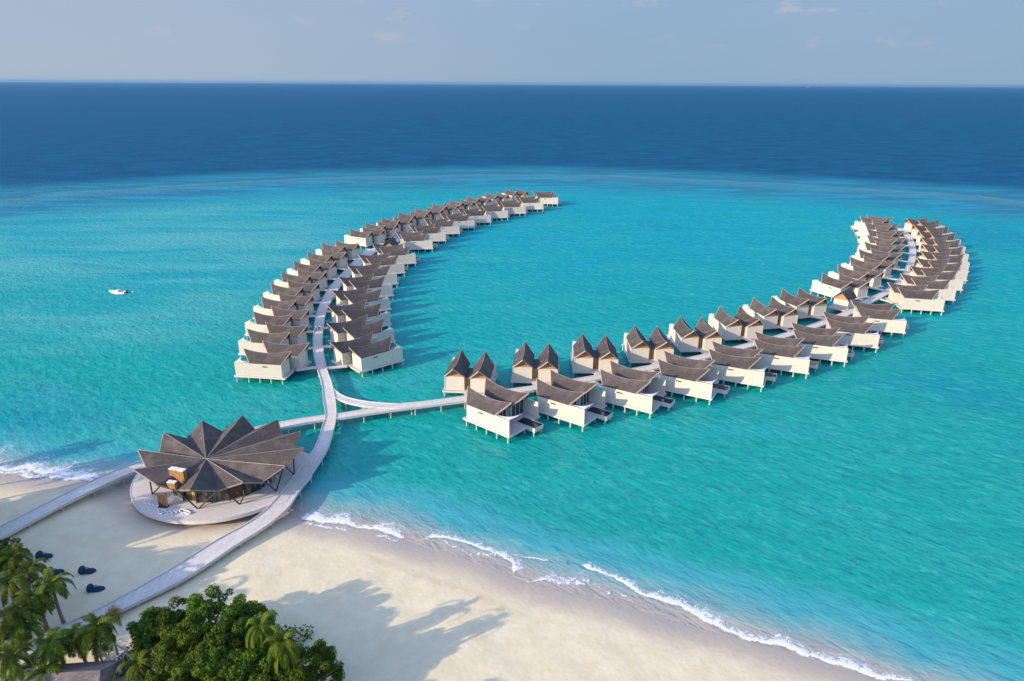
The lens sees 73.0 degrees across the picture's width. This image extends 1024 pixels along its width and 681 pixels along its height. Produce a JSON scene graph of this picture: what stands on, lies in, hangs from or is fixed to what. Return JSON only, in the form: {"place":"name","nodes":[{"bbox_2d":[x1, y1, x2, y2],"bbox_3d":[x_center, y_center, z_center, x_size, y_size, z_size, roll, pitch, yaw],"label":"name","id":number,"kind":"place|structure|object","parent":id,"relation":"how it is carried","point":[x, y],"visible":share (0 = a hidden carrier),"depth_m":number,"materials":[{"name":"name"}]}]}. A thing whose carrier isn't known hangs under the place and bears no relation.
{"place":"outdoors","nodes":[
{"label":"outdoors","id":0,"kind":"place"},
{"bbox_2d":[0,474,877,680],"bbox_3d":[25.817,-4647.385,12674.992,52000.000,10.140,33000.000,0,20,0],"label":"sand ground","id":1,"kind":"structure","parent":0,"point":[369,605],"depth_m":83.95,"materials":[{"name":"sand"}]},
{"bbox_2d":[0,537,29,573],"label":"palm tree","id":2,"kind":"object","parent":1,"relation":"on","point":[4,546],"visible":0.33,"depth_m":87.88,"materials":[{"name":"green plant"}]},
{"bbox_2d":[0,543,33,582],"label":"palm tree","id":3,"kind":"object","parent":1,"relation":"on","point":[14,556],"visible":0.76,"depth_m":81.22,"materials":[{"name":"green plant"}]},
{"bbox_2d":[0,569,35,620],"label":"palm tree","id":4,"kind":"object","parent":1,"relation":"on","point":[10,584],"visible":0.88,"depth_m":77.03,"materials":[{"name":"green plant"}]},
{"bbox_2d":[0,642,36,680],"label":"palm tree","id":5,"kind":"object","parent":1,"relation":"on","point":[10,664],"visible":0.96,"depth_m":68.65,"materials":[{"name":"green plant"}]},
{"bbox_2d":[0,596,38,641],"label":"palm tree","id":6,"kind":"object","parent":1,"relation":"on","point":[11,615],"visible":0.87,"depth_m":72.85,"materials":[{"name":"green plant"}]},
{"bbox_2d":[2,610,45,654],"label":"palm tree","id":7,"kind":"object","parent":1,"relation":"on","point":[19,636],"visible":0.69,"depth_m":73.17,"materials":[{"name":"green plant"}]},
{"bbox_2d":[11,557,50,590],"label":"palm tree","id":8,"kind":"object","parent":1,"relation":"on","point":[31,568],"visible":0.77,"depth_m":80.20,"materials":[{"name":"green plant"}]},
{"bbox_2d":[10,585,61,632],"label":"palm tree","id":9,"kind":"object","parent":1,"relation":"on","point":[36,603],"visible":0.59,"depth_m":76.75,"materials":[{"name":"green plant"}]},
{"bbox_2d":[23,661,63,680],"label":"palm tree","id":10,"kind":"object","parent":1,"relation":"on","point":[41,667],"visible":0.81,"depth_m":68.27,"materials":[{"name":"green plant"}]},
{"bbox_2d":[23,627,78,668],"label":"palm tree","id":11,"kind":"object","parent":1,"relation":"on","point":[53,650],"visible":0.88,"depth_m":70.30,"materials":[{"name":"green plant"}]},
{"bbox_2d":[31,566,76,624],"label":"palm tree","id":12,"kind":"object","parent":1,"relation":"on","point":[52,580],"visible":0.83,"depth_m":78.37,"materials":[{"name":"green plant"}]},
{"bbox_2d":[25,659,121,680],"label":"beach hut","id":13,"kind":"object","parent":1,"relation":"on","point":[96,671],"visible":0.73,"depth_m":68.70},
{"bbox_2d":[58,622,91,661],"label":"palm tree","id":14,"kind":"object","parent":1,"relation":"on","point":[78,639],"visible":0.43,"depth_m":72.33,"materials":[{"name":"green plant"}]},
{"bbox_2d":[72,612,121,660],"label":"palm tree","id":15,"kind":"object","parent":1,"relation":"on","point":[99,626],"visible":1,"depth_m":71.16,"materials":[{"name":"green plant"}]},
{"bbox_2d":[116,649,154,680],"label":"palm tree","id":16,"kind":"object","parent":1,"relation":"on","point":[139,662],"visible":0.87,"depth_m":69.48,"materials":[{"name":"green plant"}]},
{"bbox_2d":[126,606,174,657],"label":"broadleaf tree","id":17,"kind":"object","parent":1,"relation":"on","point":[141,634],"visible":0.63,"depth_m":74.21,"materials":[{"name":"green plant"}]},
{"bbox_2d":[0,624,313,680],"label":"undergrowth","id":18,"kind":"object","parent":1,"relation":"on","point":[285,626],"visible":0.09,"depth_m":76.38,"materials":[{"name":"green plant"}]},
{"bbox_2d":[142,657,189,680],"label":"broadleaf tree","id":19,"kind":"object","parent":1,"relation":"on","point":[151,676],"visible":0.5,"depth_m":68.01,"materials":[{"name":"green plant"}]},
{"bbox_2d":[149,596,200,648],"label":"broadleaf tree","id":20,"kind":"object","parent":1,"relation":"on","point":[161,620],"visible":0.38,"depth_m":74.86,"materials":[{"name":"green plant"}]},
{"bbox_2d":[151,617,216,680],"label":"broadleaf tree","id":21,"kind":"object","parent":1,"relation":"on","point":[165,647],"visible":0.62,"depth_m":70.04,"materials":[{"name":"green plant"}]},
{"bbox_2d":[167,646,237,680],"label":"broadleaf tree","id":22,"kind":"object","parent":1,"relation":"on","point":[211,659],"visible":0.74,"depth_m":66.75,"materials":[{"name":"green plant"}]},
{"bbox_2d":[184,583,246,649],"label":"broadleaf tree","id":23,"kind":"object","parent":1,"relation":"on","point":[204,609],"visible":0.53,"depth_m":74.74,"materials":[{"name":"green plant"}]},
{"bbox_2d":[188,617,265,680],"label":"broadleaf tree","id":24,"kind":"object","parent":1,"relation":"on","point":[222,635],"visible":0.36,"depth_m":70.45,"materials":[{"name":"green plant"}]},
{"bbox_2d":[205,648,282,680],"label":"broadleaf tree","id":25,"kind":"object","parent":1,"relation":"on","point":[238,669],"visible":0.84,"depth_m":67.02,"materials":[{"name":"green plant"}]},
{"bbox_2d":[221,600,277,654],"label":"broadleaf tree","id":26,"kind":"object","parent":1,"relation":"on","point":[253,608],"visible":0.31,"depth_m":75.16,"materials":[{"name":"green plant"}]},
{"bbox_2d":[245,609,278,652],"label":"palm tree","id":27,"kind":"object","parent":1,"relation":"on","point":[260,626],"visible":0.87,"depth_m":69.25,"materials":[{"name":"green plant"}]},
{"bbox_2d":[262,624,301,676],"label":"palm tree","id":28,"kind":"object","parent":1,"relation":"on","point":[283,644],"visible":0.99,"depth_m":66.45,"materials":[{"name":"green plant"}]},
{"bbox_2d":[258,656,314,680],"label":"broadleaf tree","id":29,"kind":"object","parent":1,"relation":"on","point":[300,673],"visible":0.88,"depth_m":66.61,"materials":[{"name":"green plant"}]},
{"bbox_2d":[281,638,344,680],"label":"broadleaf tree","id":30,"kind":"object","parent":1,"relation":"on","point":[318,655],"visible":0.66,"depth_m":69.31,"materials":[{"name":"green plant"}]},
{"bbox_2d":[0,82,1023,680],"bbox_3d":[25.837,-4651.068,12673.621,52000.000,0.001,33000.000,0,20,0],"label":"sea water","id":31,"kind":"structure","parent":0,"point":[864,506],"depth_m":188.29,"materials":[{"name":"liquid"}]},
{"bbox_2d":[0,461,92,481],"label":"surf foam","id":32,"kind":"object","parent":31,"relation":"on","point":[24,474],"visible":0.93,"depth_m":111.63,"materials":[{"name":"white"}]},
{"bbox_2d":[0,445,102,477],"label":"surf foam","id":33,"kind":"object","parent":31,"relation":"on","point":[48,470],"visible":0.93,"depth_m":113.45,"materials":[{"name":"white"}]},
{"bbox_2d":[0,248,375,680],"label":"boardwalk","id":34,"kind":"structure","parent":31,"relation":"in","point":[200,560],"depth_m":96.49,"materials":[{"name":"wood"}]},
{"bbox_2d":[130,434,311,524],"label":"round deck","id":35,"kind":"structure","parent":31,"relation":"in","point":[259,500],"depth_m":102.49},
{"bbox_2d":[134,415,304,508],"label":"star pavilion","id":36,"kind":"structure","parent":35,"relation":"on","point":[204,462],"depth_m":106.40,"materials":[{"name":"wood"}]},
{"bbox_2d":[0,395,466,539],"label":"boardwalk","id":37,"kind":"structure","parent":31,"relation":"in","point":[18,523],"depth_m":109.31,"materials":[{"name":"wood"}]},
{"bbox_2d":[234,340,316,384],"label":"water villa","id":38,"kind":"object","parent":31,"relation":"in","point":[271,361],"visible":0.99,"depth_m":146.66,"materials":[{"name":"paint"}]},
{"bbox_2d":[238,322,312,358],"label":"water villa","id":39,"kind":"object","parent":31,"relation":"in","point":[284,335],"visible":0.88,"depth_m":158.87,"materials":[{"name":"wood"}]},
{"bbox_2d":[244,306,313,339],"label":"water villa","id":40,"kind":"object","parent":31,"relation":"in","point":[279,316],"visible":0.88,"depth_m":170.93,"materials":[{"name":"wood"}]},
{"bbox_2d":[253,292,316,322],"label":"water villa","id":41,"kind":"object","parent":31,"relation":"in","point":[287,302],"visible":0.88,"depth_m":183.20,"materials":[{"name":"wood"}]},
{"bbox_2d":[263,279,321,303],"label":"water villa","id":42,"kind":"object","parent":31,"relation":"in","point":[292,288],"visible":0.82,"depth_m":195.24,"materials":[{"name":"wood"}]},
{"bbox_2d":[274,268,329,290],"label":"water villa","id":43,"kind":"object","parent":31,"relation":"in","point":[307,277],"visible":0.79,"depth_m":207.03,"materials":[{"name":"wood"}]},
{"bbox_2d":[287,258,338,279],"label":"water villa","id":44,"kind":"object","parent":31,"relation":"in","point":[329,269],"visible":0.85,"depth_m":219.15,"materials":[{"name":"wood"}]},
{"bbox_2d":[300,249,347,269],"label":"water villa","id":45,"kind":"object","parent":31,"relation":"in","point":[340,259],"visible":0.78,"depth_m":231.41,"materials":[{"name":"wood"}]},
{"bbox_2d":[316,240,359,259],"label":"water villa","id":46,"kind":"object","parent":31,"relation":"in","point":[352,251],"visible":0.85,"depth_m":244.40,"materials":[{"name":"wood"}]},
{"bbox_2d":[302,507,403,537],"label":"surf foam","id":47,"kind":"object","parent":31,"relation":"on","point":[317,517],"visible":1,"depth_m":100.55,"materials":[{"name":"white"}]},
{"bbox_2d":[324,299,391,328],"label":"water villa","id":48,"kind":"object","parent":31,"relation":"in","point":[345,313],"visible":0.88,"depth_m":176.73,"materials":[{"name":"wood"}]},
{"bbox_2d":[326,285,391,313],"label":"water villa","id":49,"kind":"object","parent":31,"relation":"in","point":[348,297],"visible":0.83,"depth_m":189.21,"materials":[{"name":"wood"}]},
{"bbox_2d":[323,314,395,347],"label":"water villa","id":50,"kind":"object","parent":31,"relation":"in","point":[351,329],"visible":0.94,"depth_m":164.65,"materials":[{"name":"wood"}]},
{"bbox_2d":[334,273,393,299],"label":"water villa","id":51,"kind":"object","parent":31,"relation":"in","point":[354,283],"visible":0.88,"depth_m":201.83,"materials":[{"name":"wood"}]},
{"bbox_2d":[344,227,385,248],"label":"water villa","id":52,"kind":"object","parent":31,"relation":"in","point":[365,237],"visible":0.95,"depth_m":267.12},
{"bbox_2d":[327,332,404,376],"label":"water villa","id":53,"kind":"object","parent":31,"relation":"in","point":[366,353],"visible":0.97,"depth_m":152.39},
{"bbox_2d":[331,386,412,415],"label":"boardwalk","id":54,"kind":"structure","parent":31,"relation":"in","point":[363,404],"depth_m":134.20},
{"bbox_2d":[347,262,399,287],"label":"water villa","id":55,"kind":"object","parent":31,"relation":"in","point":[378,272],"visible":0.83,"depth_m":214.26,"materials":[{"name":"wood"}]},
{"bbox_2d":[360,221,398,239],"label":"water villa","id":56,"kind":"object","parent":31,"relation":"in","point":[390,230],"visible":0.66,"depth_m":279.43,"materials":[{"name":"wood"}]},
{"bbox_2d":[358,252,407,276],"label":"water villa","id":57,"kind":"object","parent":31,"relation":"in","point":[385,261],"visible":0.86,"depth_m":226.75,"materials":[{"name":"wood"}]},
{"bbox_2d":[376,216,412,232],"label":"water villa","id":58,"kind":"object","parent":31,"relation":"in","point":[403,225],"visible":0.67,"depth_m":289.84,"materials":[{"name":"wood"}]},
{"bbox_2d":[373,243,419,266],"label":"water villa","id":59,"kind":"object","parent":31,"relation":"in","point":[406,257],"visible":0.84,"depth_m":239.09,"materials":[{"name":"wood"}]},
{"bbox_2d":[395,230,437,252],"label":"water villa","id":60,"kind":"object","parent":31,"relation":"in","point":[416,240],"visible":0.93,"depth_m":260.23,"materials":[{"name":"wood"}]},
{"bbox_2d":[409,223,448,243],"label":"water villa","id":61,"kind":"object","parent":31,"relation":"in","point":[436,234],"visible":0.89,"depth_m":273.54,"materials":[{"name":"wood"}]},
{"bbox_2d":[424,217,461,235],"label":"water villa","id":62,"kind":"object","parent":31,"relation":"in","point":[447,227],"visible":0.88,"depth_m":286.61,"materials":[{"name":"wood"}]},
{"bbox_2d":[440,212,476,230],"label":"water villa","id":63,"kind":"object","parent":31,"relation":"in","point":[461,221],"visible":0.89,"depth_m":298.57,"materials":[{"name":"wood"}]},
{"bbox_2d":[442,349,497,395],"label":"water villa","id":64,"kind":"object","parent":31,"relation":"in","point":[460,376],"visible":0.94,"depth_m":140.44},
{"bbox_2d":[457,207,492,224],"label":"water villa","id":65,"kind":"object","parent":31,"relation":"in","point":[477,216],"visible":0.85,"depth_m":310.30,"materials":[{"name":"wood"}]},
{"bbox_2d":[427,531,524,571],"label":"surf foam","id":66,"kind":"object","parent":31,"relation":"on","point":[514,567],"visible":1,"depth_m":95.21,"materials":[{"name":"white"}]},
{"bbox_2d":[476,203,509,220],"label":"water villa","id":67,"kind":"object","parent":31,"relation":"in","point":[496,211],"visible":0.91,"depth_m":321.20,"materials":[{"name":"wood"}]},
{"bbox_2d":[463,378,542,442],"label":"water villa","id":68,"kind":"object","parent":31,"relation":"in","point":[502,411],"visible":0.97,"depth_m":127.07,"materials":[{"name":"paint"}]},
{"bbox_2d":[495,199,527,215],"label":"water villa","id":69,"kind":"object","parent":31,"relation":"in","point":[514,207],"visible":0.91,"depth_m":332.08,"materials":[{"name":"wood"}]},
{"bbox_2d":[515,196,545,211],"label":"water villa","id":70,"kind":"object","parent":31,"relation":"in","point":[532,203],"visible":0.91,"depth_m":343.84,"materials":[{"name":"wood"}]},
{"bbox_2d":[511,341,558,386],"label":"water villa","id":71,"kind":"object","parent":31,"relation":"in","point":[528,367],"visible":0.96,"depth_m":145.21,"materials":[{"name":"paint"}]},
{"bbox_2d":[537,370,612,431],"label":"water villa","id":72,"kind":"object","parent":31,"relation":"in","point":[573,401],"visible":0.98,"depth_m":130.92,"materials":[{"name":"paint"}]},
{"bbox_2d":[571,333,618,376],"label":"water villa","id":73,"kind":"object","parent":31,"relation":"in","point":[586,357],"visible":0.97,"depth_m":150.32,"materials":[{"name":"paint"}]},
{"bbox_2d":[582,562,663,599],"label":"surf foam","id":74,"kind":"object","parent":31,"relation":"on","point":[625,581],"visible":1,"depth_m":89.02,"materials":[{"name":"white"}]},
{"bbox_2d":[590,360,674,418],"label":"water villa","id":75,"kind":"object","parent":31,"relation":"in","point":[631,388],"visible":0.96,"depth_m":135.55,"materials":[{"name":"paint"}]},
{"bbox_2d":[622,325,673,366],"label":"water villa","id":76,"kind":"object","parent":31,"relation":"in","point":[637,347],"visible":0.97,"depth_m":156.11,"materials":[{"name":"paint"}]},
{"bbox_2d":[649,351,729,404],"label":"water villa","id":77,"kind":"object","parent":31,"relation":"in","point":[683,376],"visible":0.94,"depth_m":140.78,"materials":[{"name":"paint"}]},
{"bbox_2d":[466,228,915,396],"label":"boardwalk","id":78,"kind":"structure","parent":31,"relation":"in","point":[847,312],"depth_m":173.89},
{"bbox_2d":[827,286,856,312],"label":"junction hut","id":79,"kind":"object","parent":78,"relation":"on","point":[842,302],"visible":0.83,"depth_m":192.38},
{"bbox_2d":[667,316,721,355],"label":"water villa","id":80,"kind":"object","parent":31,"relation":"in","point":[682,336],"visible":0.97,"depth_m":162.70,"materials":[{"name":"wood"}]},
{"bbox_2d":[708,306,763,343],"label":"water villa","id":81,"kind":"object","parent":31,"relation":"in","point":[742,325],"visible":0.92,"depth_m":170.57,"materials":[{"name":"wood"}]},
{"bbox_2d":[703,341,776,391],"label":"water villa","id":82,"kind":"object","parent":31,"relation":"in","point":[740,365],"visible":0.92,"depth_m":146.25,"materials":[{"name":"paint"}]},
{"bbox_2d":[743,296,798,330],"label":"water villa","id":83,"kind":"object","parent":31,"relation":"in","point":[775,314],"visible":0.92,"depth_m":178.58,"materials":[{"name":"wood"}]},
{"bbox_2d":[643,591,913,680],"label":"surf foam","id":84,"kind":"object","parent":31,"relation":"on","point":[865,670],"visible":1,"depth_m":79.37,"materials":[{"name":"white"}]},
{"bbox_2d":[754,331,817,378],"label":"water villa","id":85,"kind":"object","parent":31,"relation":"in","point":[785,354],"visible":0.92,"depth_m":152.27,"materials":[{"name":"paint"}]},
{"bbox_2d":[773,287,826,319],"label":"water villa","id":86,"kind":"object","parent":31,"relation":"in","point":[805,304],"visible":0.91,"depth_m":187.05,"materials":[{"name":"wood"}]},
{"bbox_2d":[791,322,853,366],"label":"water villa","id":87,"kind":"object","parent":31,"relation":"in","point":[821,343],"visible":0.93,"depth_m":158.40,"materials":[{"name":"wood"}]},
{"bbox_2d":[810,272,869,300],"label":"water villa","id":88,"kind":"object","parent":31,"relation":"in","point":[831,287],"visible":0.92,"depth_m":204.31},
{"bbox_2d":[823,312,883,352],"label":"water villa","id":89,"kind":"object","parent":31,"relation":"in","point":[853,331],"visible":0.9,"depth_m":166.47,"materials":[{"name":"wood"}]},
{"bbox_2d":[828,264,884,290],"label":"water villa","id":90,"kind":"object","parent":31,"relation":"in","point":[873,277],"visible":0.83,"depth_m":213.97,"materials":[{"name":"wood"}]},
{"bbox_2d":[841,255,897,279],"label":"water villa","id":91,"kind":"object","parent":31,"relation":"in","point":[872,264],"visible":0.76,"depth_m":224.90,"materials":[{"name":"wood"}]},
{"bbox_2d":[851,215,895,231],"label":"water villa","id":92,"kind":"object","parent":31,"relation":"in","point":[858,224],"visible":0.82,"depth_m":298.81,"materials":[{"name":"wood"}]},
{"bbox_2d":[849,248,903,270],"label":"water villa","id":93,"kind":"object","parent":31,"relation":"in","point":[874,254],"visible":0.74,"depth_m":236.09,"materials":[{"name":"wood"}]},
{"bbox_2d":[849,300,908,337],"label":"water villa","id":94,"kind":"object","parent":31,"relation":"in","point":[882,316],"visible":0.88,"depth_m":176.27,"materials":[{"name":"wood"}]},
{"bbox_2d":[855,221,905,237],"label":"water villa","id":95,"kind":"object","parent":31,"relation":"in","point":[889,227],"visible":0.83,"depth_m":285.56,"materials":[{"name":"wood"}]},
{"bbox_2d":[855,240,907,261],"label":"water villa","id":96,"kind":"object","parent":31,"relation":"in","point":[883,247],"visible":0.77,"depth_m":247.97,"materials":[{"name":"wood"}]},
{"bbox_2d":[857,227,908,245],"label":"water villa","id":97,"kind":"object","parent":31,"relation":"in","point":[888,233],"visible":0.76,"depth_m":272.21,"materials":[{"name":"wood"}]},
{"bbox_2d":[858,233,908,253],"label":"water villa","id":98,"kind":"object","parent":31,"relation":"in","point":[889,240],"visible":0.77,"depth_m":259.91,"materials":[{"name":"wood"}]},
{"bbox_2d":[879,282,944,315],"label":"water villa","id":99,"kind":"object","parent":31,"relation":"in","point":[916,297],"visible":0.98,"depth_m":193.41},
{"bbox_2d":[900,273,955,303],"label":"water villa","id":100,"kind":"object","parent":31,"relation":"in","point":[943,292],"visible":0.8,"depth_m":202.59,"materials":[{"name":"wood"}]},
{"bbox_2d":[911,224,952,238],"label":"water villa","id":101,"kind":"object","parent":31,"relation":"in","point":[917,228],"visible":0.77,"depth_m":281.87,"materials":[{"name":"wood"}]},
{"bbox_2d":[910,265,963,293],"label":"water villa","id":102,"kind":"object","parent":31,"relation":"in","point":[957,285],"visible":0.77,"depth_m":212.43,"materials":[{"name":"wood"}]},
{"bbox_2d":[915,230,960,246],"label":"water villa","id":103,"kind":"object","parent":31,"relation":"in","point":[932,235],"visible":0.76,"depth_m":269.36,"materials":[{"name":"wood"}]},
{"bbox_2d":[916,236,965,254],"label":"water villa","id":104,"kind":"object","parent":31,"relation":"in","point":[939,241],"visible":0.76,"depth_m":255.53,"materials":[{"name":"wood"}]},
{"bbox_2d":[916,258,967,284],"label":"water villa","id":105,"kind":"object","parent":31,"relation":"in","point":[924,263],"visible":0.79,"depth_m":222.51,"materials":[{"name":"wood"}]},
{"bbox_2d":[915,250,969,271],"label":"water villa","id":106,"kind":"object","parent":31,"relation":"in","point":[940,256],"visible":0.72,"depth_m":233.00,"materials":[{"name":"wood"}]},
{"bbox_2d":[917,243,968,261],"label":"water villa","id":107,"kind":"object","parent":31,"relation":"in","point":[939,248],"visible":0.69,"depth_m":243.81,"materials":[{"name":"wood"}]},
{"bbox_2d":[0,0,1023,86],"label":"sky","id":108,"kind":"structure","parent":0,"point":[847,43],"materials":[{"name":"blue"}]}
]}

